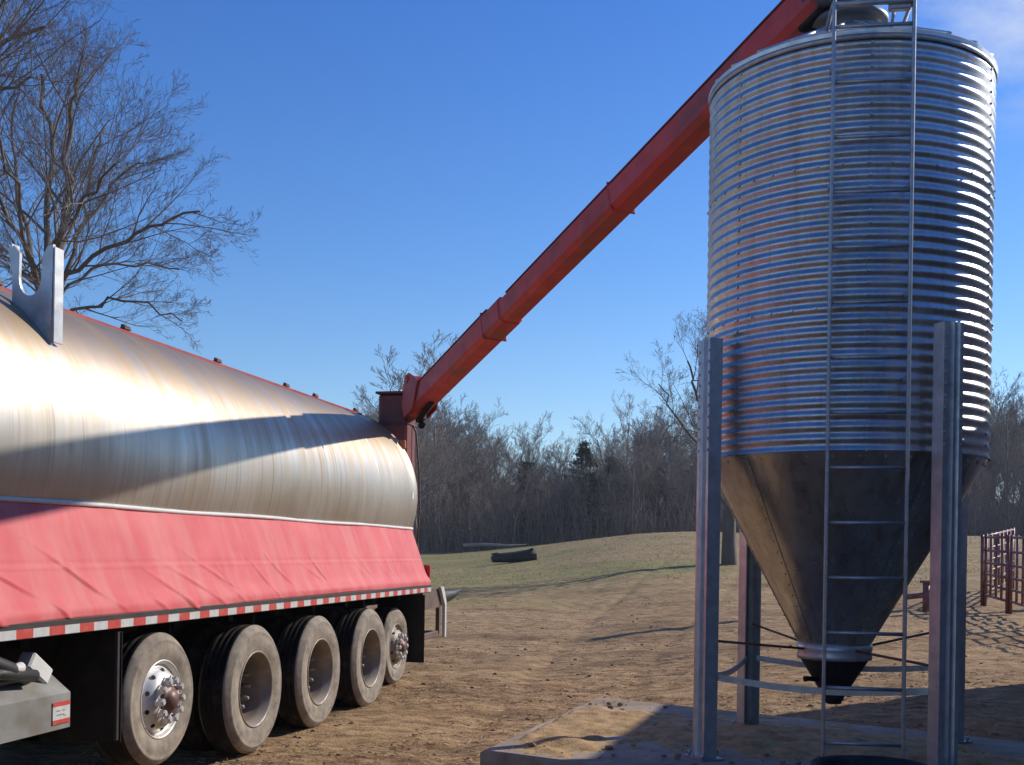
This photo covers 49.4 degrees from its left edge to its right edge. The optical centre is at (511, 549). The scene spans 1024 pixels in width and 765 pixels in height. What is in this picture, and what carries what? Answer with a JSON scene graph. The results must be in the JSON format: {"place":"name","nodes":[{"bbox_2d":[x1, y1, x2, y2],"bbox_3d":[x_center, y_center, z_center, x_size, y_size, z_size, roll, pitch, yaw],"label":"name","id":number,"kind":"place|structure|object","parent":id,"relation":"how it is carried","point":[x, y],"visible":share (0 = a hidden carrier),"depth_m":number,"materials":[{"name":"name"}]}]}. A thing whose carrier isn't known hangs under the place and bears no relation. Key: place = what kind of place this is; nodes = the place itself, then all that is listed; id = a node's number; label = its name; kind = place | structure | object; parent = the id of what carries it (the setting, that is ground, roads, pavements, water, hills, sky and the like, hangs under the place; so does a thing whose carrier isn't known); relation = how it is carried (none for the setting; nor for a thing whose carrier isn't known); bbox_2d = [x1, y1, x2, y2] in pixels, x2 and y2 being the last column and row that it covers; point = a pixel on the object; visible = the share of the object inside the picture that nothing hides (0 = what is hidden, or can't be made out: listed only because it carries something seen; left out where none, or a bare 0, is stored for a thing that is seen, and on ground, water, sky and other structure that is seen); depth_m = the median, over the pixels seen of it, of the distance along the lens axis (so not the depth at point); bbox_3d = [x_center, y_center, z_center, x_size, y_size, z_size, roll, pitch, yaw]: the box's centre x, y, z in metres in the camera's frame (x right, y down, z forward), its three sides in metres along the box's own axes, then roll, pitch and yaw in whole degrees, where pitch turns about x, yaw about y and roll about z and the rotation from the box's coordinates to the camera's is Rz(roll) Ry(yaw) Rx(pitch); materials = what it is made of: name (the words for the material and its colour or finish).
{"place":"outdoors","nodes":[
{"label":"outdoors","id":0,"kind":"place"},
{"bbox_2d":[0,470,1023,764],"bbox_3d":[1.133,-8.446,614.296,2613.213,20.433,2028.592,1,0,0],"label":"ground","id":1,"kind":"structure","parent":0,"point":[606,594],"depth_m":15.48,"materials":[{"name":"soil"}]},
{"bbox_2d":[0,0,146,207],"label":"bare tree","id":2,"kind":"object","parent":1,"relation":"on","point":[16,35],"visible":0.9,"depth_m":26.18,"materials":[{"name":"brown plant"}]},
{"bbox_2d":[0,0,263,351],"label":"bare tree","id":3,"kind":"object","parent":1,"relation":"on","point":[60,240],"visible":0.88,"depth_m":28.92,"materials":[{"name":"brown plant"}]},
{"bbox_2d":[353,386,378,420],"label":"tree","id":4,"kind":"object","parent":1,"relation":"on","point":[365,406],"visible":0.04,"depth_m":107.27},
{"bbox_2d":[359,406,462,549],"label":"tree","id":5,"kind":"object","parent":1,"relation":"on","point":[415,520],"visible":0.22,"depth_m":73.95,"materials":[{"name":"plant"}]},
{"bbox_2d":[352,329,483,501],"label":"tree","id":6,"kind":"object","parent":1,"relation":"on","point":[399,379],"visible":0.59,"depth_m":69.30,"materials":[{"name":"plant"}]},
{"bbox_2d":[0,0,847,764],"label":"feed trailer","id":7,"kind":"object","parent":1,"relation":"on","point":[200,554],"visible":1,"depth_m":8.63,"materials":[{"name":"metal"}]},
{"bbox_2d":[414,451,441,515],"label":"tree","id":8,"kind":"object","parent":1,"relation":"on","point":[421,492],"visible":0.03,"depth_m":84.98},
{"bbox_2d":[414,442,445,518],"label":"tree","id":9,"kind":"object","parent":1,"relation":"on","point":[422,482],"visible":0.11,"depth_m":82.58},
{"bbox_2d":[420,421,464,517],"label":"tree","id":10,"kind":"object","parent":1,"relation":"on","point":[445,440],"visible":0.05,"depth_m":108.95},
{"bbox_2d":[422,461,466,552],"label":"tree","id":11,"kind":"object","parent":1,"relation":"on","point":[435,499],"visible":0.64,"depth_m":77.03,"materials":[{"name":"plant"}]},
{"bbox_2d":[415,394,475,544],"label":"tree","id":12,"kind":"object","parent":1,"relation":"on","point":[449,420],"visible":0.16,"depth_m":94.32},
{"bbox_2d":[420,418,471,533],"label":"tree","id":13,"kind":"object","parent":1,"relation":"on","point":[454,428],"visible":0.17,"depth_m":107.59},
{"bbox_2d":[415,397,477,552],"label":"tree","id":14,"kind":"object","parent":1,"relation":"on","point":[444,421],"visible":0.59,"depth_m":76.58,"materials":[{"name":"plant"}]},
{"bbox_2d":[428,441,472,551],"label":"tree","id":15,"kind":"object","parent":1,"relation":"on","point":[448,486],"visible":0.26,"depth_m":80.11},
{"bbox_2d":[418,428,483,551],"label":"tree","id":16,"kind":"object","parent":1,"relation":"on","point":[438,449],"visible":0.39,"depth_m":79.75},
{"bbox_2d":[422,431,479,549],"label":"tree","id":17,"kind":"object","parent":1,"relation":"on","point":[456,487],"visible":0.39,"depth_m":80.69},
{"bbox_2d":[420,407,483,521],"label":"tree","id":18,"kind":"object","parent":1,"relation":"on","point":[462,436],"visible":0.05,"depth_m":116.24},
{"bbox_2d":[435,431,489,515],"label":"tree","id":19,"kind":"object","parent":1,"relation":"on","point":[466,461],"visible":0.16,"depth_m":93.49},
{"bbox_2d":[419,402,508,532],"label":"tree","id":20,"kind":"object","parent":1,"relation":"on","point":[470,436],"visible":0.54,"depth_m":84.81,"materials":[{"name":"plant"}]},
{"bbox_2d":[442,410,490,520],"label":"tree","id":21,"kind":"object","parent":1,"relation":"on","point":[465,436],"visible":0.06,"depth_m":116.99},
{"bbox_2d":[447,412,493,516],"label":"tree","id":22,"kind":"object","parent":1,"relation":"on","point":[466,438],"visible":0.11,"depth_m":115.19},
{"bbox_2d":[449,450,494,550],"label":"tree","id":23,"kind":"object","parent":1,"relation":"on","point":[481,472],"visible":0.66,"depth_m":81.41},
{"bbox_2d":[459,468,497,548],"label":"tree","id":24,"kind":"object","parent":1,"relation":"on","point":[470,491],"visible":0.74,"depth_m":79.69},
{"bbox_2d":[452,398,507,524],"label":"tree","id":25,"kind":"object","parent":1,"relation":"on","point":[467,419],"visible":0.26,"depth_m":123.62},
{"bbox_2d":[463,466,504,548],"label":"tree","id":26,"kind":"object","parent":1,"relation":"on","point":[490,496],"visible":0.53,"depth_m":82.78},
{"bbox_2d":[442,425,530,548],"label":"tree","id":27,"kind":"object","parent":1,"relation":"on","point":[495,444],"visible":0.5,"depth_m":88.89,"materials":[{"name":"plant"}]},
{"bbox_2d":[458,436,517,547],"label":"tree","id":28,"kind":"object","parent":1,"relation":"on","point":[484,495],"visible":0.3,"depth_m":87.63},
{"bbox_2d":[467,436,512,524],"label":"tree","id":29,"kind":"object","parent":1,"relation":"on","point":[489,469],"visible":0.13,"depth_m":113.69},
{"bbox_2d":[469,425,512,507],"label":"tree","id":30,"kind":"object","parent":1,"relation":"on","point":[501,446],"visible":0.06,"depth_m":122.41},
{"bbox_2d":[463,543,525,546],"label":"fallen log","id":31,"kind":"object","parent":1,"relation":"on","point":[482,544],"visible":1,"depth_m":71.97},
{"bbox_2d":[473,419,520,532],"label":"tree","id":32,"kind":"object","parent":1,"relation":"on","point":[492,454],"visible":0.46,"depth_m":96.33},
{"bbox_2d":[462,412,532,502],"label":"tree","id":33,"kind":"object","parent":1,"relation":"on","point":[476,422],"visible":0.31,"depth_m":123.08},
{"bbox_2d":[487,470,525,546],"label":"tree","id":34,"kind":"object","parent":1,"relation":"on","point":[507,496],"visible":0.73,"depth_m":78.94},
{"bbox_2d":[491,548,536,562],"bbox_3d":[0.088,0.222,45.997,1.918,0.648,0.572,1,0,-6],"label":"fallen log","id":35,"kind":"object","parent":1,"relation":"on","point":[530,554],"visible":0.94,"depth_m":45.83,"materials":[{"name":"wood"}]},
{"bbox_2d":[496,421,544,491],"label":"tree","id":36,"kind":"object","parent":1,"relation":"on","point":[526,447],"visible":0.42,"depth_m":101.60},
{"bbox_2d":[492,461,551,546],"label":"tree","id":37,"kind":"object","parent":1,"relation":"on","point":[527,480],"visible":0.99,"depth_m":76.17,"materials":[{"name":"plant"}]},
{"bbox_2d":[20,581,1023,764],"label":"dirt clods","id":38,"kind":"object","parent":1,"relation":"on","point":[570,696],"visible":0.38,"depth_m":12.02,"materials":[{"name":"soil"}]},
{"bbox_2d":[500,459,551,541],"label":"cedar tree","id":39,"kind":"object","parent":1,"relation":"on","point":[528,464],"visible":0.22,"depth_m":83.83,"materials":[{"name":"plant"}]},
{"bbox_2d":[505,440,559,490],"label":"tree","id":40,"kind":"object","parent":1,"relation":"on","point":[545,453],"visible":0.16,"depth_m":123.72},
{"bbox_2d":[502,411,564,501],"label":"tree","id":41,"kind":"object","parent":1,"relation":"on","point":[527,451],"visible":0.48,"depth_m":102.21,"materials":[{"name":"plant"}]},
{"bbox_2d":[515,462,553,533],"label":"tree","id":42,"kind":"object","parent":1,"relation":"on","point":[539,471],"visible":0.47,"depth_m":80.42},
{"bbox_2d":[523,466,550,544],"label":"tree","id":43,"kind":"object","parent":1,"relation":"on","point":[535,499],"visible":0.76,"depth_m":78.32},
{"bbox_2d":[523,445,552,509],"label":"tree","id":44,"kind":"object","parent":1,"relation":"on","point":[524,457],"visible":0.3,"depth_m":91.23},
{"bbox_2d":[517,468,558,512],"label":"tree","id":45,"kind":"object","parent":1,"relation":"on","point":[543,484],"visible":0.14,"depth_m":92.44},
{"bbox_2d":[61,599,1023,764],"bbox_3d":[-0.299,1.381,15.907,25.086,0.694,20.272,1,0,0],"label":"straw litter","id":46,"kind":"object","parent":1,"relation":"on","point":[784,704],"visible":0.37,"depth_m":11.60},
{"bbox_2d":[537,445,570,524],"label":"tree","id":47,"kind":"object","parent":1,"relation":"on","point":[555,464],"visible":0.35,"depth_m":102.66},
{"bbox_2d":[534,449,574,489],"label":"tree","id":48,"kind":"object","parent":1,"relation":"on","point":[554,463],"visible":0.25,"depth_m":120.33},
{"bbox_2d":[538,464,571,541],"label":"tree","id":49,"kind":"object","parent":1,"relation":"on","point":[560,474],"visible":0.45,"depth_m":84.38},
{"bbox_2d":[539,465,581,541],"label":"tree","id":50,"kind":"object","parent":1,"relation":"on","point":[561,500],"visible":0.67,"depth_m":80.24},
{"bbox_2d":[542,426,584,489],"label":"tree","id":51,"kind":"object","parent":1,"relation":"on","point":[565,443],"visible":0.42,"depth_m":125.90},
{"bbox_2d":[539,443,597,490],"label":"tree","id":52,"kind":"object","parent":1,"relation":"on","point":[557,462],"visible":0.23,"depth_m":114.51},
{"bbox_2d":[559,466,583,537],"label":"tree","id":53,"kind":"object","parent":1,"relation":"on","point":[571,498],"visible":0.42,"depth_m":80.92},
{"bbox_2d":[557,460,591,539],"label":"tree","id":54,"kind":"object","parent":1,"relation":"on","point":[579,486],"visible":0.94,"depth_m":78.40,"materials":[{"name":"plant"}]},
{"bbox_2d":[553,439,624,537],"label":"cedar tree","id":55,"kind":"object","parent":1,"relation":"on","point":[581,451],"visible":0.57,"depth_m":81.77,"materials":[{"name":"plant"}]},
{"bbox_2d":[571,411,638,486],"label":"tree","id":56,"kind":"object","parent":1,"relation":"on","point":[595,452],"visible":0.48,"depth_m":96.47,"materials":[{"name":"plant"}]},
{"bbox_2d":[579,456,633,536],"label":"cedar tree","id":57,"kind":"object","parent":1,"relation":"on","point":[608,469],"visible":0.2,"depth_m":85.72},
{"bbox_2d":[593,413,625,458],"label":"tree","id":58,"kind":"object","parent":1,"relation":"on","point":[608,434],"visible":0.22,"depth_m":123.07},
{"bbox_2d":[593,435,626,492],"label":"tree","id":59,"kind":"object","parent":1,"relation":"on","point":[605,450],"visible":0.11,"depth_m":109.12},
{"bbox_2d":[591,441,641,536],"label":"tree","id":60,"kind":"object","parent":1,"relation":"on","point":[616,471],"visible":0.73,"depth_m":79.33,"materials":[{"name":"plant"}]},
{"bbox_2d":[600,414,665,475],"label":"tree","id":61,"kind":"object","parent":1,"relation":"on","point":[630,437],"visible":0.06,"depth_m":119.76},
{"bbox_2d":[610,436,663,533],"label":"tree","id":62,"kind":"object","parent":1,"relation":"on","point":[632,476],"visible":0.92,"depth_m":78.36,"materials":[{"name":"plant"}]},
{"bbox_2d":[610,389,663,471],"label":"tree","id":63,"kind":"object","parent":1,"relation":"on","point":[624,429],"visible":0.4,"depth_m":121.11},
{"bbox_2d":[626,434,654,514],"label":"tree","id":64,"kind":"object","parent":1,"relation":"on","point":[634,457],"visible":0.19,"depth_m":100.40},
{"bbox_2d":[617,412,666,501],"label":"tree","id":65,"kind":"object","parent":1,"relation":"on","point":[646,428],"visible":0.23,"depth_m":106.85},
{"bbox_2d":[616,438,668,533],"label":"tree","id":66,"kind":"object","parent":1,"relation":"on","point":[649,467],"visible":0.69,"depth_m":79.82,"materials":[{"name":"plant"}]},
{"bbox_2d":[627,424,659,517],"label":"tree","id":67,"kind":"object","parent":1,"relation":"on","point":[651,445],"visible":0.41,"depth_m":89.13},
{"bbox_2d":[613,441,677,531],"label":"tree","id":68,"kind":"object","parent":1,"relation":"on","point":[650,474],"visible":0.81,"depth_m":79.40,"materials":[{"name":"plant"}]},
{"bbox_2d":[614,397,689,507],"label":"tree","id":69,"kind":"object","parent":1,"relation":"on","point":[662,437],"visible":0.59,"depth_m":90.44,"materials":[{"name":"plant"}]},
{"bbox_2d":[631,417,673,497],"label":"tree","id":70,"kind":"object","parent":1,"relation":"on","point":[649,441],"visible":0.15,"depth_m":107.65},
{"bbox_2d":[630,398,675,474],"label":"tree","id":71,"kind":"object","parent":1,"relation":"on","point":[633,422],"visible":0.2,"depth_m":134.71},
{"bbox_2d":[625,419,688,455],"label":"tree","id":72,"kind":"object","parent":1,"relation":"on","point":[639,431],"visible":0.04,"depth_m":125.86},
{"bbox_2d":[629,422,687,502],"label":"tree","id":73,"kind":"object","parent":1,"relation":"on","point":[640,439],"visible":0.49,"depth_m":88.58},
{"bbox_2d":[638,416,678,496],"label":"tree","id":74,"kind":"object","parent":1,"relation":"on","point":[654,439],"visible":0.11,"depth_m":108.14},
{"bbox_2d":[633,392,697,505],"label":"tree","id":75,"kind":"object","parent":1,"relation":"on","point":[658,432],"visible":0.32,"depth_m":103.53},
{"bbox_2d":[646,447,686,531],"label":"tree","id":76,"kind":"object","parent":1,"relation":"on","point":[672,476],"visible":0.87,"depth_m":80.16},
{"bbox_2d":[658,418,690,508],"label":"tree","id":77,"kind":"object","parent":1,"relation":"on","point":[683,437],"visible":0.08,"depth_m":113.46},
{"bbox_2d":[653,448,696,531],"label":"tree","id":78,"kind":"object","parent":1,"relation":"on","point":[689,476],"visible":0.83,"depth_m":76.64,"materials":[{"name":"plant"}]},
{"bbox_2d":[653,420,696,502],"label":"tree","id":79,"kind":"object","parent":1,"relation":"on","point":[675,453],"visible":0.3,"depth_m":96.67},
{"bbox_2d":[616,306,737,564],"bbox_3d":[6.313,-4.117,36.062,5.654,9.598,6.320,1,0,0],"label":"bare tree","id":80,"kind":"object","parent":1,"relation":"on","point":[729,556],"visible":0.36,"depth_m":35.89,"materials":[{"name":"brown plant"}]},
{"bbox_2d":[664,443,696,514],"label":"tree","id":81,"kind":"object","parent":1,"relation":"on","point":[685,469],"visible":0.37,"depth_m":89.31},
{"bbox_2d":[666,460,696,525],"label":"tree","id":82,"kind":"object","parent":1,"relation":"on","point":[684,493],"visible":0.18,"depth_m":91.21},
{"bbox_2d":[672,395,697,506],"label":"tree","id":83,"kind":"object","parent":1,"relation":"on","point":[690,413],"visible":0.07,"depth_m":102.62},
{"bbox_2d":[675,436,696,524],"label":"tree","id":84,"kind":"object","parent":1,"relation":"on","point":[694,490],"visible":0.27,"depth_m":81.94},
{"bbox_2d":[676,402,697,460],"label":"tree","id":85,"kind":"object","parent":1,"relation":"on","point":[687,419],"visible":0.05,"depth_m":112.64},
{"bbox_2d":[680,429,696,511],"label":"tree","id":86,"kind":"object","parent":1,"relation":"on","point":[687,461],"visible":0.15,"depth_m":92.22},
{"bbox_2d":[413,438,1023,553],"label":"undergrowth","id":87,"kind":"object","parent":1,"relation":"on","point":[577,537],"visible":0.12,"depth_m":78.75,"materials":[{"name":"plant"}]},
{"bbox_2d":[422,531,1021,602],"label":"dry grass","id":88,"kind":"structure","parent":1,"relation":"on","point":[599,563],"depth_m":41.15,"materials":[{"name":"plant"}]},
{"bbox_2d":[480,697,1023,764],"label":"concrete slab","id":89,"kind":"structure","parent":1,"relation":"on","point":[503,753],"depth_m":7.48,"materials":[{"name":"concrete"}]},
{"bbox_2d":[511,701,984,764],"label":"feed clumps","id":90,"kind":"object","parent":89,"relation":"on","point":[676,755],"visible":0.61,"depth_m":7.35,"materials":[{"name":"food"}]},
{"bbox_2d":[515,704,1023,764],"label":"spilled feed","id":91,"kind":"object","parent":89,"relation":"on","point":[584,730],"visible":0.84,"depth_m":7.83},
{"bbox_2d":[684,0,997,764],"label":"feed bin","id":92,"kind":"object","parent":89,"relation":"on","point":[844,402],"visible":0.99,"depth_m":6.82,"materials":[{"name":"metal"}]},
{"bbox_2d":[810,755,926,764],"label":"rubber tub","id":93,"kind":"object","parent":89,"relation":"on","point":[852,760],"visible":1,"depth_m":6.42,"materials":[{"name":"rubber"}]},
{"bbox_2d":[907,580,929,611],"bbox_3d":[8.759,1.046,24.000,0.568,0.770,0.220,1,0,0],"label":"hitch post","id":94,"kind":"object","parent":1,"relation":"on","point":[925,594],"visible":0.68,"depth_m":23.95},
{"bbox_2d":[969,428,1005,513],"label":"tree","id":95,"kind":"object","parent":1,"relation":"on","point":[990,463],"visible":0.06,"depth_m":95.22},
{"bbox_2d":[968,382,1021,529],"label":"tree","id":96,"kind":"object","parent":1,"relation":"on","point":[1009,422],"visible":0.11,"depth_m":83.20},
{"bbox_2d":[983,535,1009,613],"bbox_3d":[10.533,0.495,24.212,0.072,1.630,2.592,1,1,14],"label":"corral panel","id":97,"kind":"object","parent":1,"relation":"on","point":[997,564],"visible":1,"depth_m":24.18,"materials":[{"name":"metal"}]},
{"bbox_2d":[974,398,1019,532],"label":"tree","id":98,"kind":"object","parent":1,"relation":"on","point":[991,460],"visible":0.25,"depth_m":84.48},
{"bbox_2d":[980,528,1014,605],"bbox_3d":[12.056,0.351,27.555,0.072,1.630,5.012,1,3,32],"label":"corral panel","id":99,"kind":"object","parent":1,"relation":"on","point":[1006,531],"visible":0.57,"depth_m":26.98,"materials":[{"name":"metal"}]},
{"bbox_2d":[972,393,1023,518],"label":"tree","id":100,"kind":"object","parent":1,"relation":"on","point":[1000,423],"visible":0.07,"depth_m":112.83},
{"bbox_2d":[976,366,1023,514],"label":"tree","id":101,"kind":"object","parent":1,"relation":"on","point":[1011,392],"visible":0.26,"depth_m":122.17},
{"bbox_2d":[980,398,1023,530],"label":"tree","id":102,"kind":"object","parent":1,"relation":"on","point":[1015,431],"visible":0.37,"depth_m":85.30,"materials":[{"name":"plant"}]},
{"bbox_2d":[983,434,1023,529],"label":"tree","id":103,"kind":"object","parent":1,"relation":"on","point":[1002,467],"visible":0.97,"depth_m":78.77,"materials":[{"name":"plant"}]},
{"bbox_2d":[988,389,1021,513],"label":"tree","id":104,"kind":"object","parent":1,"relation":"on","point":[1001,454],"visible":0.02,"depth_m":110.48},
{"bbox_2d":[988,388,1023,534],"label":"tree","id":105,"kind":"object","parent":1,"relation":"on","point":[1006,437],"visible":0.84,"depth_m":79.31,"materials":[{"name":"plant"}]},
{"bbox_2d":[988,385,1023,510],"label":"tree","id":106,"kind":"object","parent":1,"relation":"on","point":[1005,410],"visible":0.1,"depth_m":125.04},
{"bbox_2d":[989,442,1023,517],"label":"tree","id":107,"kind":"object","parent":1,"relation":"on","point":[1010,496],"visible":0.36,"depth_m":85.02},
{"bbox_2d":[990,403,1023,508],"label":"tree","id":108,"kind":"object","parent":1,"relation":"on","point":[1014,454],"visible":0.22,"depth_m":87.42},
{"bbox_2d":[996,415,1023,533],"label":"tree","id":109,"kind":"object","parent":1,"relation":"on","point":[1018,466],"visible":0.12,"depth_m":92.68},
{"bbox_2d":[1009,535,1023,613],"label":"corral panel","id":110,"kind":"object","parent":1,"relation":"on","point":[1017,552],"visible":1,"depth_m":22.34,"materials":[{"name":"metal"}]},
{"bbox_2d":[1012,472,1023,498],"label":"tree","id":111,"kind":"object","parent":1,"relation":"on","point":[1019,484],"visible":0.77,"depth_m":80.50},
{"bbox_2d":[0,0,1023,502],"label":"sky","id":112,"kind":"structure","parent":0,"point":[406,162],"materials":[{"name":"blue"}]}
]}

